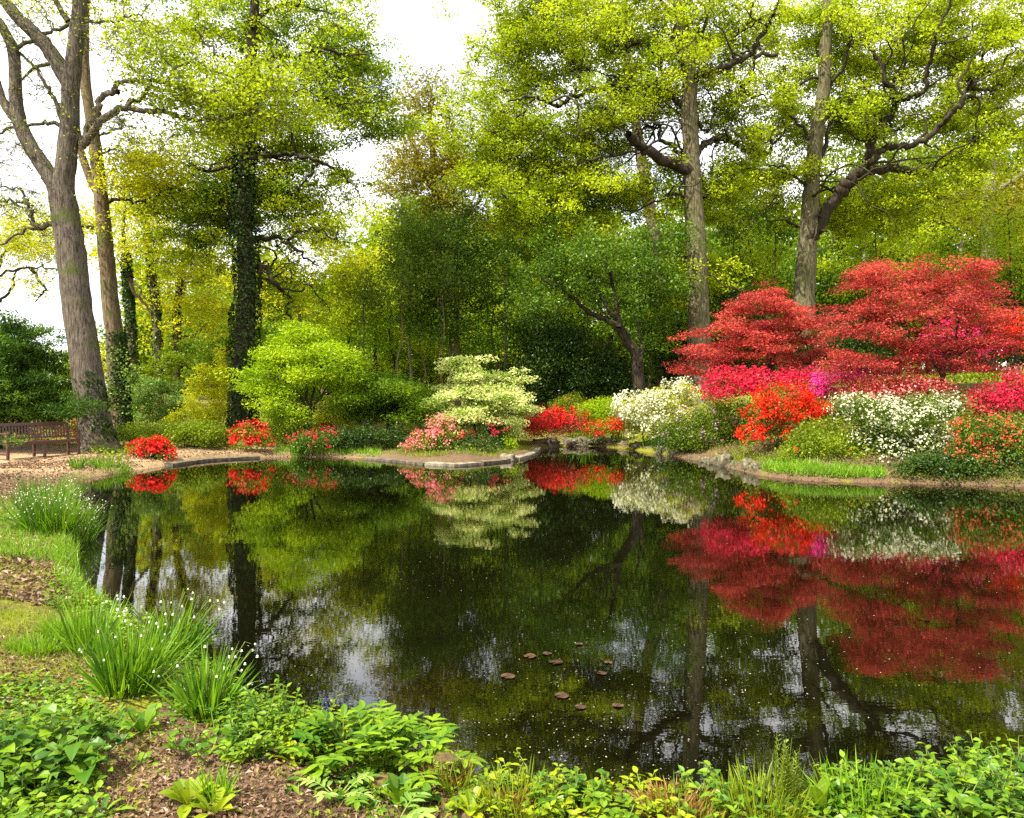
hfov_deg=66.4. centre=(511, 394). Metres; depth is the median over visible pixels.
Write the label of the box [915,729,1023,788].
leafy plant
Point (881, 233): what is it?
woodland tree
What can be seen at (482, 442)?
ivy patch
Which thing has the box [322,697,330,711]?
bluebell
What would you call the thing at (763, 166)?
woodland tree
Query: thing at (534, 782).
pinnate plant
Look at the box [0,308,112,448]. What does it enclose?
conifer
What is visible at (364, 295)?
woodland tree
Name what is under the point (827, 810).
leafy plant
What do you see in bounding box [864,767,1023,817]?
leafy plant
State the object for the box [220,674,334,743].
leafy plant
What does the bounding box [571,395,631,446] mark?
lime dome
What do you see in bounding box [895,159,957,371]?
woodland tree
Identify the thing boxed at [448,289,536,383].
woodland tree
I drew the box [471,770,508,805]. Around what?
pinnate plant
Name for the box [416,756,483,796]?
grass tuft
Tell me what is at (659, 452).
edging rock
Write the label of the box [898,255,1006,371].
woodland tree
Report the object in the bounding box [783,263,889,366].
woodland tree
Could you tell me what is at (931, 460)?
dark shrub
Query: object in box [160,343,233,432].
yellow shrub
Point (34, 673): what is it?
rosette plant
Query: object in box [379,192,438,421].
woodland tree
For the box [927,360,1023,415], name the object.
pale pink azalea
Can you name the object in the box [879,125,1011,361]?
woodland tree
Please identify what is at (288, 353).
lime maple
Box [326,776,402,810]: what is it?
pinnate plant
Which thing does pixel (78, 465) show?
strap tuft
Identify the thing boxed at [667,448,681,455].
edging rock
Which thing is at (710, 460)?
edging rock
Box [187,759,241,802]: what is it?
grass tuft
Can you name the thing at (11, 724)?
leafy plant
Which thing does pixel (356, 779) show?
pinnate plant
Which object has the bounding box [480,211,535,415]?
woodland tree
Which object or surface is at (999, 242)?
woodland tree
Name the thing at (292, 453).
iris clump
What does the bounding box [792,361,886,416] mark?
magenta azalea
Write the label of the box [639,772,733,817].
grass tuft
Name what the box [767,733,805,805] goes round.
horsetail
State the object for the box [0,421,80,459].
park bench
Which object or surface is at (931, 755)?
leafy plant
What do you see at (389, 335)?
woodland tree
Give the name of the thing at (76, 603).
grass tuft
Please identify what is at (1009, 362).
woodland tree
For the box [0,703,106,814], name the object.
leafy plant
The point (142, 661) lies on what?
snowflake clump
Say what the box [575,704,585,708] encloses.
lily pad
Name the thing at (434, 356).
woodland tree
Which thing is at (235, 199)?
ivy tree
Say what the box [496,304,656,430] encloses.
black evergreen
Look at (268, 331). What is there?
woodland tree
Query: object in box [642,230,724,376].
woodland tree
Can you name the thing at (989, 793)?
leafy plant
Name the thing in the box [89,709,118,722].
rosette plant
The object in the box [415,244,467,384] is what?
woodland tree
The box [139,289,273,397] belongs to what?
woodland tree
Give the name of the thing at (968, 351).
pink azalea
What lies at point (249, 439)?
red azalea
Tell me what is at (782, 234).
woodland tree
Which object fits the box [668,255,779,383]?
woodland tree
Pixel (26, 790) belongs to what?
rosette plant
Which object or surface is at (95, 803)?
rosette plant
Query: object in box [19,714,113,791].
leafy plant
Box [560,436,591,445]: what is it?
edging rock
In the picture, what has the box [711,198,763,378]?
woodland tree
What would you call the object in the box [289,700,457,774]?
pinnate plant
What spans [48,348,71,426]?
laurel shrub
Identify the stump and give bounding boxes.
[370,772,397,799]
[431,751,459,791]
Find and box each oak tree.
[409,0,845,406]
[720,0,1023,380]
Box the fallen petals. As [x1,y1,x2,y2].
[110,547,1021,787]
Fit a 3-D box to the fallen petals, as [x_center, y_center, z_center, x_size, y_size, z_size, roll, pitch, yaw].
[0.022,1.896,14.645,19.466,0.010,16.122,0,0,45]
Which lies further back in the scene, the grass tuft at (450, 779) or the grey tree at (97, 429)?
the grey tree at (97, 429)
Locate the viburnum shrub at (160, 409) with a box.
[131,374,192,432]
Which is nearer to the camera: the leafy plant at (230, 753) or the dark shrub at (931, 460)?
the leafy plant at (230, 753)
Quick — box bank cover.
[701,402,1023,486]
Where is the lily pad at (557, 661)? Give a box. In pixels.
[549,659,562,663]
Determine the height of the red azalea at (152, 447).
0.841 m
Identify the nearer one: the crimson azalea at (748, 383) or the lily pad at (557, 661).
the lily pad at (557, 661)
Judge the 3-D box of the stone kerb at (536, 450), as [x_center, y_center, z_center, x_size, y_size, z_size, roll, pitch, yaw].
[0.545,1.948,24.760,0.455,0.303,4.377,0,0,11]
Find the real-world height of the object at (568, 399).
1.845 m
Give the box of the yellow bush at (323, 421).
[298,393,357,431]
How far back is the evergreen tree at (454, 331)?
32.35 m
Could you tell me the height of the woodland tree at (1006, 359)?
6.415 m
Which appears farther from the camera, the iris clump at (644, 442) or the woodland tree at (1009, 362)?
the woodland tree at (1009, 362)
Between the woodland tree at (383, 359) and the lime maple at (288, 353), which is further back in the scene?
the woodland tree at (383, 359)
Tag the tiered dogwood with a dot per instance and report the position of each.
(479, 394)
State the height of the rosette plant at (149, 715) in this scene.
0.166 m
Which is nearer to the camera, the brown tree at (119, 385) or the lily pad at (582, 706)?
the lily pad at (582, 706)
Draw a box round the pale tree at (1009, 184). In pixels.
[924,0,1023,373]
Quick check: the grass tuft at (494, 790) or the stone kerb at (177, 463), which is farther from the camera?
the stone kerb at (177, 463)
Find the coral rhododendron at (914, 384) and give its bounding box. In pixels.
[837,370,965,409]
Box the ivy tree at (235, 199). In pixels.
[101,0,428,439]
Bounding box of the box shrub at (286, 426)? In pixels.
[194,416,319,448]
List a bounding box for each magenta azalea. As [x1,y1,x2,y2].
[282,424,346,455]
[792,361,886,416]
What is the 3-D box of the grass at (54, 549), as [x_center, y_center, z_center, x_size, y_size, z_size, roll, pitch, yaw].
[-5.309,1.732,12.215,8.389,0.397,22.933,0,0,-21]
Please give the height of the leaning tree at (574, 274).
8.854 m
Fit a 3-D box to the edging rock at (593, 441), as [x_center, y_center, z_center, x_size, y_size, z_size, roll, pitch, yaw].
[3.416,1.761,28.822,1.247,0.344,0.606,0,0,0]
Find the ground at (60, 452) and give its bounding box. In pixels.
[0,370,1023,817]
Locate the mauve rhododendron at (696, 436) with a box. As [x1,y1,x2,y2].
[645,395,758,453]
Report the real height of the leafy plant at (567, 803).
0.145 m
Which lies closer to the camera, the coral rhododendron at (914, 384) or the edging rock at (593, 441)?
the coral rhododendron at (914, 384)
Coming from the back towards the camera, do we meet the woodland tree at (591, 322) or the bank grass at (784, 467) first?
the woodland tree at (591, 322)
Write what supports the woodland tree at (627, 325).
on the ground at (60, 452)
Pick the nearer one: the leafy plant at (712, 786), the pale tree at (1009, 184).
the leafy plant at (712, 786)
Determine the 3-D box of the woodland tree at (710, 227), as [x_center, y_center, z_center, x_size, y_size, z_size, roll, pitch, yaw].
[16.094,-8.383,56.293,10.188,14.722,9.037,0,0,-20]
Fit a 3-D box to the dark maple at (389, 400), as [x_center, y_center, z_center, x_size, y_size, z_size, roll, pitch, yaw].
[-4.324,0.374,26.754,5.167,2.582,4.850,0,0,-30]
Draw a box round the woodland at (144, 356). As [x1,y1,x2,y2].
[42,173,1023,395]
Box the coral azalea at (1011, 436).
[944,405,1023,466]
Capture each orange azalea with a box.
[733,380,834,447]
[986,305,1023,366]
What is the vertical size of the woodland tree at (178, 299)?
9.143 m
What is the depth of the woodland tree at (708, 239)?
45.84 m
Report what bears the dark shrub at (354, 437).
on the ground at (60, 452)
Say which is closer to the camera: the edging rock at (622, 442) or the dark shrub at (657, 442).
the dark shrub at (657, 442)
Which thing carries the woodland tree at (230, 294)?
on the ground at (60, 452)
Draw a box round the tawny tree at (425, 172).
[355,59,503,408]
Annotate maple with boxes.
[209,318,375,444]
[311,367,457,430]
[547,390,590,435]
[661,278,854,417]
[709,277,915,382]
[803,253,1023,407]
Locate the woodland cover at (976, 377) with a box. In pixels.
[82,369,1023,463]
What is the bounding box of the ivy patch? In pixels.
[426,433,503,453]
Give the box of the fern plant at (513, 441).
[497,432,519,449]
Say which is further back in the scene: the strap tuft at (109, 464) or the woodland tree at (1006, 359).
the woodland tree at (1006, 359)
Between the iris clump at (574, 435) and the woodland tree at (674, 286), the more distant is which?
the woodland tree at (674, 286)
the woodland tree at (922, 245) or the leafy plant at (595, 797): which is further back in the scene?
the woodland tree at (922, 245)
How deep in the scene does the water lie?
7.31 m
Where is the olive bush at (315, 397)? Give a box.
[256,373,362,414]
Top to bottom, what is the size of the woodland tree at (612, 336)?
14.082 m
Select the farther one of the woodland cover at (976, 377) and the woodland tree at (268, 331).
the woodland tree at (268, 331)
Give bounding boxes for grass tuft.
[0,626,67,657]
[30,609,116,638]
[48,587,108,609]
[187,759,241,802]
[356,706,421,757]
[416,743,481,793]
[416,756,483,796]
[465,753,574,817]
[481,773,535,817]
[626,773,726,817]
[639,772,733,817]
[708,755,827,817]
[799,747,931,817]
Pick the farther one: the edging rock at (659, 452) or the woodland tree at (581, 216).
the woodland tree at (581, 216)
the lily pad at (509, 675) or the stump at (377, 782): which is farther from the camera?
the lily pad at (509, 675)
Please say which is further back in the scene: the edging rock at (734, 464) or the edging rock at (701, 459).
the edging rock at (701, 459)
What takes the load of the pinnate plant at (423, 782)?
on the ground at (60, 452)
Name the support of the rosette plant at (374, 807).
on the ground at (60, 452)
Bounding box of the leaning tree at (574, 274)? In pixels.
[490,199,723,432]
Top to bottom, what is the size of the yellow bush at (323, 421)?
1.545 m
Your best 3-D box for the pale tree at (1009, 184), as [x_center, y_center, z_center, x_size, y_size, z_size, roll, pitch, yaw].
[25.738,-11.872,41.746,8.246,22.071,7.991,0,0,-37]
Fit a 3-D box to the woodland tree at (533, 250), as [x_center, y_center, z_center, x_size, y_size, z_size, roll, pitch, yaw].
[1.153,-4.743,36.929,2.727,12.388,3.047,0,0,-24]
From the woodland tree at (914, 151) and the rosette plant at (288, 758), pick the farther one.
the woodland tree at (914, 151)
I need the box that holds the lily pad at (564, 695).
[555,692,568,697]
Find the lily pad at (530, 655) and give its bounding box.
[524,653,535,657]
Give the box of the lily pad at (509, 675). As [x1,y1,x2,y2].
[501,673,514,677]
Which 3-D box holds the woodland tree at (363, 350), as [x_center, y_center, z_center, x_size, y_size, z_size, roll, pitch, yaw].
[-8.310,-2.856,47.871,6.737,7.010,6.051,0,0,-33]
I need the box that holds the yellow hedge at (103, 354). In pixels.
[68,343,107,389]
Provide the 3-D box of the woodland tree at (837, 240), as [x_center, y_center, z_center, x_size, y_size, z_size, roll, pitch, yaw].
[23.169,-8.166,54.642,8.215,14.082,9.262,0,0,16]
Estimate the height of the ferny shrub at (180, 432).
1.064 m
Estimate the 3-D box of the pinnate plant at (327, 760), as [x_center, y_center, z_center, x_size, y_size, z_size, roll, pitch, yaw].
[-0.831,1.663,3.751,0.632,0.209,0.673,0,0,-23]
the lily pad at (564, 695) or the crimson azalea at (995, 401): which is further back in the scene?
the crimson azalea at (995, 401)
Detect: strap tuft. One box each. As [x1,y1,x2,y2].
[66,453,87,468]
[85,453,136,473]
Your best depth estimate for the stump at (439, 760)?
3.50 m
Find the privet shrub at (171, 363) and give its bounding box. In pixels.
[128,337,231,406]
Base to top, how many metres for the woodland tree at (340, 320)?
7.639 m
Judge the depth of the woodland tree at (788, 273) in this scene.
40.33 m
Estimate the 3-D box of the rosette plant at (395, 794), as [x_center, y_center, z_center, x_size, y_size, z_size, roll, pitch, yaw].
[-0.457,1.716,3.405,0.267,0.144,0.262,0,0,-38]
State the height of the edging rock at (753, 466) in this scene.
0.588 m
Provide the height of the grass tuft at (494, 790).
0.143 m
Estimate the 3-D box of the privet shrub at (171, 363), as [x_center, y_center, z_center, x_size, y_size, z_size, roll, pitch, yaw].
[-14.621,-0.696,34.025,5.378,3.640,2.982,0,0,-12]
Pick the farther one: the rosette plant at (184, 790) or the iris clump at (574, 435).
the iris clump at (574, 435)
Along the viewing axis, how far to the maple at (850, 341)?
32.28 m
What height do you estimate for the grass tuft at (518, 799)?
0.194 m
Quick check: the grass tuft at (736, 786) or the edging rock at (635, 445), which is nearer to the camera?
the grass tuft at (736, 786)
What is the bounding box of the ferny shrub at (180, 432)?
[155,418,225,448]
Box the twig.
[0,697,17,704]
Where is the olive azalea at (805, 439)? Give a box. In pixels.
[773,413,875,462]
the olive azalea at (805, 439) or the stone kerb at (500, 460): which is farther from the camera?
the stone kerb at (500, 460)
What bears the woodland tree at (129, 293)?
on the ground at (60, 452)
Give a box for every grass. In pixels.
[0,449,1002,817]
[269,439,1022,481]
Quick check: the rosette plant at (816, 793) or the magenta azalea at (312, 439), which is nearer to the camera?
the rosette plant at (816, 793)
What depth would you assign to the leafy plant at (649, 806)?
3.29 m
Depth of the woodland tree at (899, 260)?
51.33 m
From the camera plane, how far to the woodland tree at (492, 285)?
35.00 m
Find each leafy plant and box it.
[0,686,81,753]
[0,695,146,803]
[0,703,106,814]
[1,694,137,760]
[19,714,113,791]
[157,704,286,762]
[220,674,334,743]
[244,693,357,758]
[474,747,600,817]
[537,767,640,817]
[591,766,695,817]
[673,760,798,817]
[791,762,950,817]
[830,750,1023,817]
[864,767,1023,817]
[895,741,1023,803]
[910,749,1023,817]
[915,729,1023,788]
[930,754,1023,817]
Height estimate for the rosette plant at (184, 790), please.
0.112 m
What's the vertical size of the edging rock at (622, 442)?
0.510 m
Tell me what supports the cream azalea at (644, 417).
on the ground at (60, 452)
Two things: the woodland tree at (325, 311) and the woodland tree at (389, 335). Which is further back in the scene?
the woodland tree at (325, 311)
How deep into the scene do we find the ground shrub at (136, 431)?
24.74 m
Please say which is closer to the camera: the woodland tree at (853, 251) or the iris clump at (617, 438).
the iris clump at (617, 438)
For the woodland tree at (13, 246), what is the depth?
41.70 m
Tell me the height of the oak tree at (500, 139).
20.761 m
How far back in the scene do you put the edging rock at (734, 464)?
20.10 m
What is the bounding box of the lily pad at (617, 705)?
[612,703,623,706]
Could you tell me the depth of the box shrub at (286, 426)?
24.66 m
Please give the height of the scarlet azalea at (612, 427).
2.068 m
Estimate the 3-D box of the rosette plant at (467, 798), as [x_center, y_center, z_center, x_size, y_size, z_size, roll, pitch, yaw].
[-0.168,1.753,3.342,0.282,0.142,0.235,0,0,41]
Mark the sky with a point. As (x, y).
(424, 37)
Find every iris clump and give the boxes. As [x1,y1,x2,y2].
[289,440,306,456]
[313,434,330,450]
[569,429,581,437]
[578,426,591,438]
[609,429,624,440]
[642,435,652,446]
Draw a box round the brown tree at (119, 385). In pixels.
[0,0,224,441]
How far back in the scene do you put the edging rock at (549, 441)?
27.86 m
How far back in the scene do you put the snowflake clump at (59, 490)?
11.93 m
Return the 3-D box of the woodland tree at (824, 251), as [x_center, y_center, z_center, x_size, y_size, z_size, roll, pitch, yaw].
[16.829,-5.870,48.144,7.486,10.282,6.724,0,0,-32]
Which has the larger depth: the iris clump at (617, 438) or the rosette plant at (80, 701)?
the iris clump at (617, 438)
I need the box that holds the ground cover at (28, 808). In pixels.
[0,566,1015,817]
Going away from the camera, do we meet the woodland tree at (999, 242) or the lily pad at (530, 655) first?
the lily pad at (530, 655)
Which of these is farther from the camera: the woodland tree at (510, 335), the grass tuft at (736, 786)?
the woodland tree at (510, 335)
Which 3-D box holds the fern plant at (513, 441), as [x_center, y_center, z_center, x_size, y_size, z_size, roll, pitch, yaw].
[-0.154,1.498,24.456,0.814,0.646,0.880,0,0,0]
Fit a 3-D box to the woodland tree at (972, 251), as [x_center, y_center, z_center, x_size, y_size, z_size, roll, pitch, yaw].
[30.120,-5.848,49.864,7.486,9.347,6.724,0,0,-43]
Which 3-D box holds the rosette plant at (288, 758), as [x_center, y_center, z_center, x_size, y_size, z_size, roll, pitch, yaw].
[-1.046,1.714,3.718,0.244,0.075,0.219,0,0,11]
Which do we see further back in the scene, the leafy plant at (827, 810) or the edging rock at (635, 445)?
the edging rock at (635, 445)
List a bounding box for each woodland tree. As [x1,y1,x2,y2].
[0,200,117,302]
[77,166,184,418]
[89,174,231,405]
[119,239,268,397]
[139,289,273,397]
[167,270,261,337]
[198,203,398,407]
[226,299,324,385]
[287,292,359,364]
[300,260,392,394]
[305,195,425,390]
[322,293,411,373]
[330,262,392,391]
[340,269,436,376]
[357,274,452,377]
[364,306,463,385]
[367,258,430,428]
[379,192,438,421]
[387,285,452,423]
[389,310,470,388]
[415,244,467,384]
[428,229,539,384]
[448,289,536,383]
[459,243,553,417]
[469,265,518,371]
[474,297,583,404]
[478,156,623,374]
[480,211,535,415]
[510,189,560,403]
[512,230,595,415]
[516,276,613,396]
[563,205,649,390]
[597,241,685,392]
[621,282,712,384]
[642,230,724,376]
[654,220,686,393]
[655,227,767,380]
[666,176,799,377]
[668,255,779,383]
[706,223,817,372]
[708,136,795,376]
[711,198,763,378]
[712,218,796,373]
[718,262,823,381]
[744,186,799,382]
[746,214,853,377]
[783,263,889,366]
[790,179,902,365]
[815,216,920,372]
[819,102,910,261]
[830,260,946,372]
[849,173,902,379]
[853,122,943,374]
[867,223,973,370]
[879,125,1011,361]
[882,213,982,372]
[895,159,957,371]
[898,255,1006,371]
[909,110,1017,373]
[939,232,1023,314]
[954,195,1023,369]
[961,252,1023,368]
[977,142,1023,369]
[978,115,1023,261]
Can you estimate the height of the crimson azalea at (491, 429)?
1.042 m
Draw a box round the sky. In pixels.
[0,0,1023,393]
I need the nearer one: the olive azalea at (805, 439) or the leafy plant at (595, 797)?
the leafy plant at (595, 797)
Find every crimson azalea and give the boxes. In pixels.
[451,419,516,449]
[691,360,829,443]
[959,365,1023,420]
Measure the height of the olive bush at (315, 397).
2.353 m
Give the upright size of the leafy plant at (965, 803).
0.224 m
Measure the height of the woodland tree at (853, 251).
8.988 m
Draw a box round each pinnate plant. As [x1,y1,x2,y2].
[270,703,409,794]
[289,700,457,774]
[296,769,381,802]
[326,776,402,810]
[341,713,486,808]
[364,787,437,817]
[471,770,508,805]
[489,769,547,808]
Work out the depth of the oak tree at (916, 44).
33.14 m
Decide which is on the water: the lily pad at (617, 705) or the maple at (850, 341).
the lily pad at (617, 705)
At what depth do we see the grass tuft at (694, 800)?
3.35 m
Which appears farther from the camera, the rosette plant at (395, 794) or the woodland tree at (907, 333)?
the woodland tree at (907, 333)
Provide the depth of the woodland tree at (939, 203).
47.45 m
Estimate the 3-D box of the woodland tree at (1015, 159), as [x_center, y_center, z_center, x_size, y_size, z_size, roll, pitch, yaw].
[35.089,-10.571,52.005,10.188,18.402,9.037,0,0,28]
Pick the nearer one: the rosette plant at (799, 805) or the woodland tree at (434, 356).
the rosette plant at (799, 805)
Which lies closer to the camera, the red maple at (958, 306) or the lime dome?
the red maple at (958, 306)
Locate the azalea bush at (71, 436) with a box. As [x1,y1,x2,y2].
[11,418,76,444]
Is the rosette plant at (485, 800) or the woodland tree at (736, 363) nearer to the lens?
the rosette plant at (485, 800)
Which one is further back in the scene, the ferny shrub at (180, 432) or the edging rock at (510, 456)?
the ferny shrub at (180, 432)
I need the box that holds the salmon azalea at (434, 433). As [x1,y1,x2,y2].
[397,412,460,451]
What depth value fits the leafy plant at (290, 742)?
3.85 m
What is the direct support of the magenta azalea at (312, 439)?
on the ground at (60, 452)
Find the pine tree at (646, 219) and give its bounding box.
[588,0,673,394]
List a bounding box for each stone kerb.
[164,455,259,465]
[363,457,426,464]
[424,461,480,465]
[477,457,518,463]
[515,447,540,459]
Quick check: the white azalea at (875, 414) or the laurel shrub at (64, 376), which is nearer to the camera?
the white azalea at (875, 414)
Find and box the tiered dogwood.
[412,354,545,438]
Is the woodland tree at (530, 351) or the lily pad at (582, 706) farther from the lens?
the woodland tree at (530, 351)
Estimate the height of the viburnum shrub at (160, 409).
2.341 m
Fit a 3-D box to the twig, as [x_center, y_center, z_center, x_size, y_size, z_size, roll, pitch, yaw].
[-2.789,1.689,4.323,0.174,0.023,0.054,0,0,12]
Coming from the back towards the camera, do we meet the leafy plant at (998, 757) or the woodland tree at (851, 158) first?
the woodland tree at (851, 158)
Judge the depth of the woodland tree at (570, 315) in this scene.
39.81 m
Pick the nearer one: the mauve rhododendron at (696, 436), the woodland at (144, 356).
the mauve rhododendron at (696, 436)
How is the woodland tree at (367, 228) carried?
on the ground at (60, 452)
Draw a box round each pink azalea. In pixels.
[902,314,1013,382]
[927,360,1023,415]
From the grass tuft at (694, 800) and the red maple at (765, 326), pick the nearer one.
the grass tuft at (694, 800)
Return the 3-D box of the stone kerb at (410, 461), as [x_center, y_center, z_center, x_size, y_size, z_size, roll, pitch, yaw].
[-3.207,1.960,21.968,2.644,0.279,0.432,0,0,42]
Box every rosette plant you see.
[0,777,54,808]
[20,669,45,682]
[44,777,91,802]
[67,697,93,715]
[79,794,136,814]
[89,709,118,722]
[122,702,162,739]
[125,751,153,768]
[158,774,227,817]
[188,787,242,817]
[232,738,268,766]
[270,740,323,766]
[346,793,387,814]
[381,773,441,806]
[444,785,490,817]
[469,786,522,813]
[773,793,811,815]
[800,772,852,813]
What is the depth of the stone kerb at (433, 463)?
20.80 m
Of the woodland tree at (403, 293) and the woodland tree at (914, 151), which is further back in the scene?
the woodland tree at (914, 151)
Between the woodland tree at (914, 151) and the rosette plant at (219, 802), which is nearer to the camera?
the rosette plant at (219, 802)
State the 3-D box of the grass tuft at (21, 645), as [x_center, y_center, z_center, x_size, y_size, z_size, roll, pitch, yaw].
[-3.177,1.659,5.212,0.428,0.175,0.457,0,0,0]
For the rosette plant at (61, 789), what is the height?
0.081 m
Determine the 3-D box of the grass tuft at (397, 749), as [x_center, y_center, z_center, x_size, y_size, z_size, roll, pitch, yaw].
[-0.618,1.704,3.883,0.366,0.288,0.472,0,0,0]
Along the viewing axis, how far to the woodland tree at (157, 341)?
37.84 m
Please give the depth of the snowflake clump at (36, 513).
9.84 m
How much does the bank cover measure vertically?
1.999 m
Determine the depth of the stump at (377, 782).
3.43 m
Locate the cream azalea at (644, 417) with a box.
[606,376,706,443]
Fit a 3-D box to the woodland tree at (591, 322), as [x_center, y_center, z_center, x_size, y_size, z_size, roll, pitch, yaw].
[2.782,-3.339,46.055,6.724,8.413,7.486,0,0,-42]
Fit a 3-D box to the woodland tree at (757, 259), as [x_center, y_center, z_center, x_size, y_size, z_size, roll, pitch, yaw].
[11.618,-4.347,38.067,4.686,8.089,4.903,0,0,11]
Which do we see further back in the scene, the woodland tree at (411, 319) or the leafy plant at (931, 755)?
the woodland tree at (411, 319)
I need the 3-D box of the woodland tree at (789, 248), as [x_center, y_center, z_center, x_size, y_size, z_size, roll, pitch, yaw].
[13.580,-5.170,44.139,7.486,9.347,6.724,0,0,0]
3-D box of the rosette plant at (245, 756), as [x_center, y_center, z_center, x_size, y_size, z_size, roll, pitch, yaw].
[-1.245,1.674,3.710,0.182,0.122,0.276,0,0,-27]
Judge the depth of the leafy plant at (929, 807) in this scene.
3.35 m
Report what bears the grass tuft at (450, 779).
on the ground at (60, 452)
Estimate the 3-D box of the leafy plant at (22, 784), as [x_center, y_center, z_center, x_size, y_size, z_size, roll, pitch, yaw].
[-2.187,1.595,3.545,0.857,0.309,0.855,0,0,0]
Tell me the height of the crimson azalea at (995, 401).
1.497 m
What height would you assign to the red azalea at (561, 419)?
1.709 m
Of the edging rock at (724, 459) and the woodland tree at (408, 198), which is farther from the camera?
the woodland tree at (408, 198)
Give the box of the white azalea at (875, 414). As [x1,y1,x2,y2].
[823,386,978,462]
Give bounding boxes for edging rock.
[500,453,514,460]
[533,437,560,447]
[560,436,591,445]
[589,437,617,444]
[617,440,628,445]
[628,441,650,449]
[654,444,669,453]
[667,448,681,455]
[697,456,706,462]
[704,457,715,464]
[714,450,733,466]
[730,460,739,467]
[740,457,751,470]
[748,461,760,471]
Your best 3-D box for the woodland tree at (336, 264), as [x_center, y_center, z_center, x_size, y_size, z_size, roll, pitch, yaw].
[-9.197,-3.766,35.539,9.236,9.935,6.961,0,0,0]
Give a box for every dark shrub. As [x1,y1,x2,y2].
[323,417,415,451]
[647,435,689,451]
[888,445,1023,482]
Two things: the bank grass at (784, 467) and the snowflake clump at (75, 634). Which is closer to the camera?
the snowflake clump at (75, 634)
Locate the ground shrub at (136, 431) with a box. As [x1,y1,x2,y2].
[114,420,188,443]
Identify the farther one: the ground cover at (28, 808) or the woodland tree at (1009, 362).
the woodland tree at (1009, 362)
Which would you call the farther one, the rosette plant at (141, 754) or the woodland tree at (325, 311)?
the woodland tree at (325, 311)
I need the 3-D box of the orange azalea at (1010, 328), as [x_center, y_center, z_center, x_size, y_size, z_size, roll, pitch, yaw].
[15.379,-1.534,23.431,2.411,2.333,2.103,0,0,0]
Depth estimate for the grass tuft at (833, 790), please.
3.31 m
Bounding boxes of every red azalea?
[124,435,177,459]
[224,418,276,451]
[518,403,592,446]
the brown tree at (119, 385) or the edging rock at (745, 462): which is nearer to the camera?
the edging rock at (745, 462)
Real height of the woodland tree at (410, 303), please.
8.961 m
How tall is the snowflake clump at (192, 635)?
0.572 m
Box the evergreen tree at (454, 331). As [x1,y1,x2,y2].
[364,198,530,426]
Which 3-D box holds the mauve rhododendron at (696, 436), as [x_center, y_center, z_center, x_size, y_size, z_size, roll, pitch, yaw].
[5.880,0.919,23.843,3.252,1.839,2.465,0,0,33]
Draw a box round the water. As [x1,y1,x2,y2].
[73,446,1023,796]
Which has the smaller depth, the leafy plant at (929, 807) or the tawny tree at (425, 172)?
the leafy plant at (929, 807)
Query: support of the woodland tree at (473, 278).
on the ground at (60, 452)
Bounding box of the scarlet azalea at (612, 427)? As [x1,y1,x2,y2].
[581,415,627,450]
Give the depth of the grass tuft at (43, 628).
5.55 m
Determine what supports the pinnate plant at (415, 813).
on the ground at (60, 452)
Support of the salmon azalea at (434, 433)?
on the ground at (60, 452)
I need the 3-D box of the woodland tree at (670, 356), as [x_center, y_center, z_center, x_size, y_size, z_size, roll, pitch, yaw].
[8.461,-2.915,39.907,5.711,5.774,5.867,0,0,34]
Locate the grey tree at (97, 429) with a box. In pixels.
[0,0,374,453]
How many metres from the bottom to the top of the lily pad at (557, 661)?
0.005 m
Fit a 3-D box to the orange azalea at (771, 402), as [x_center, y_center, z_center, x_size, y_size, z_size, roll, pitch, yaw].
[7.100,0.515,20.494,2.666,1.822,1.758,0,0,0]
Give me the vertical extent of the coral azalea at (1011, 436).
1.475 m
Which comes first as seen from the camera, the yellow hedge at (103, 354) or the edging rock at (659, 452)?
the edging rock at (659, 452)
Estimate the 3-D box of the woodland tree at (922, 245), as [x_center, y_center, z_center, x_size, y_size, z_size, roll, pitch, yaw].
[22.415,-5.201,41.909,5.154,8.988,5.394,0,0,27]
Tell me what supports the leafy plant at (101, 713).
on the ground at (60, 452)
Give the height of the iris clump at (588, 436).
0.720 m
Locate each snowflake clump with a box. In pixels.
[0,471,86,507]
[0,483,113,543]
[36,589,137,656]
[57,609,208,700]
[116,588,229,669]
[131,634,265,724]

